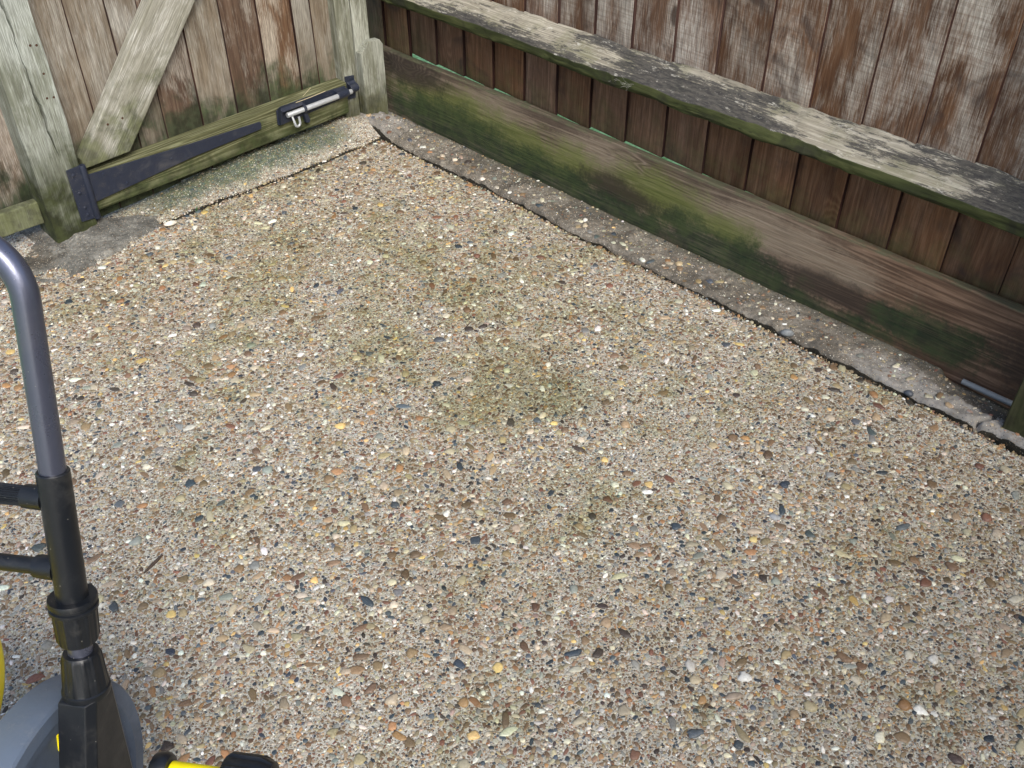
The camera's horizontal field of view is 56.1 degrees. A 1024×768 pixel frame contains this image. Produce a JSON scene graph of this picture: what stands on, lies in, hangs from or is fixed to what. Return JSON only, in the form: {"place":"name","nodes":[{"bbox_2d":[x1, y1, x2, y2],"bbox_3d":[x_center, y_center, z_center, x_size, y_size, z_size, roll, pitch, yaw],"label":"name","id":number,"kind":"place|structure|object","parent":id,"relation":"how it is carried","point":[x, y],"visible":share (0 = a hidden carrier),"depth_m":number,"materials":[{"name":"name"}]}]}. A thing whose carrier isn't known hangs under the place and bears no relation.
{"place":"outdoors","nodes":[
{"label":"outdoors","id":0,"kind":"place"},
{"bbox_2d":[0,140,1023,767],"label":"patio","id":1,"kind":"structure","parent":0,"point":[564,500],"depth_m":1.79,"materials":[{"name":"beige gravel"}]},
{"bbox_2d":[0,236,278,767],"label":"hose trolley","id":2,"kind":"object","parent":1,"relation":"on","point":[80,711],"visible":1,"depth_m":0.99,"materials":[{"name":"black plastic"}]},
{"bbox_2d":[144,554,162,572],"bbox_3d":[-0.630,0.316,1.691,0.006,0.006,0.046,20,43,22],"label":"twig","id":3,"kind":"object","parent":1,"relation":"on","point":[152,564],"visible":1,"depth_m":1.69,"materials":[{"name":"brown wood"}]},
{"bbox_2d":[164,220,176,225],"bbox_3d":[-0.919,-0.432,2.587,0.035,0.014,0.018,-19,43,-22],"label":"pebble","id":4,"kind":"object","parent":1,"relation":"on","point":[171,223],"visible":1,"depth_m":2.58,"materials":[{"name":"stone"}]},
{"bbox_2d":[412,53,753,194],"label":"moss","id":5,"kind":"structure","parent":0,"point":[440,66],"depth_m":3.23,"materials":[{"name":"green plant"}]},
{"bbox_2d":[0,0,96,242],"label":"gate post","id":6,"kind":"object","parent":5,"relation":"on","point":[34,118],"visible":0.84,"depth_m":2.34,"materials":[{"name":"grey wood"}]},
{"bbox_2d":[0,108,43,237],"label":"fence panel","id":7,"kind":"object","parent":6,"relation":"attached to","point":[19,209],"visible":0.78,"depth_m":2.44,"materials":[{"name":"brown wood"}]},
{"bbox_2d":[28,0,352,221],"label":"wooden gate","id":8,"kind":"structure","parent":6,"relation":"attached to","point":[155,96],"depth_m":2.61,"materials":[{"name":"brown wood"}]},
{"bbox_2d":[0,115,380,288],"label":"threshold strip","id":9,"kind":"object","parent":5,"relation":"on","point":[289,156],"visible":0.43,"depth_m":2.82,"materials":[{"name":"grey concrete"}]},
{"bbox_2d":[0,215,162,287],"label":"mortar patch","id":10,"kind":"object","parent":9,"relation":"on","point":[100,240],"visible":0.43,"depth_m":2.51,"materials":[{"name":"grey concrete"}]},
{"bbox_2d":[327,0,369,117],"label":"gate post","id":11,"kind":"object","parent":5,"relation":"on","point":[349,27],"visible":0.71,"depth_m":2.94,"materials":[{"name":"grey wood"}]},
{"bbox_2d":[356,38,388,113],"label":"timber block","id":12,"kind":"structure","parent":11,"relation":"attached to","point":[371,70],"depth_m":3.03,"materials":[{"name":"grey wood"}]},
{"bbox_2d":[360,111,1023,455],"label":"concrete kerb","id":13,"kind":"structure","parent":5,"relation":"on","point":[884,365],"depth_m":2.37,"materials":[{"name":"grey concrete"}]},
{"bbox_2d":[780,329,793,336],"bbox_3d":[0.632,-0.118,2.211,0.032,0.018,0.018,7,40,9],"label":"pebble","id":14,"kind":"object","parent":13,"relation":"on","point":[787,332],"visible":1,"depth_m":2.21,"materials":[{"name":"stone"}]},
{"bbox_2d":[904,390,912,396],"bbox_3d":[0.848,0.020,2.054,0.020,0.014,0.016,23,45,26],"label":"pebble","id":15,"kind":"object","parent":13,"relation":"on","point":[908,393],"visible":1,"depth_m":2.05,"materials":[{"name":"stone"}]},
{"bbox_2d":[961,379,1012,405],"bbox_3d":[1.180,0.124,1.920,0.013,0.018,0.585,-32,49,-33],"label":"pipe","id":16,"kind":"object","parent":13,"relation":"on","point":[987,392],"visible":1,"depth_m":2.05,"materials":[{"name":"grey plastic"}]},
{"bbox_2d":[366,0,1023,408],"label":"wooden fence","id":17,"kind":"object","parent":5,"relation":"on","point":[860,162],"visible":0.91,"depth_m":2.18,"materials":[{"name":"brown wood"}]},
{"bbox_2d":[1002,377,1023,437],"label":"timber post","id":18,"kind":"object","parent":5,"relation":"on","point":[1014,421],"visible":0.35,"depth_m":1.93,"materials":[{"name":"green wood"}]}
]}

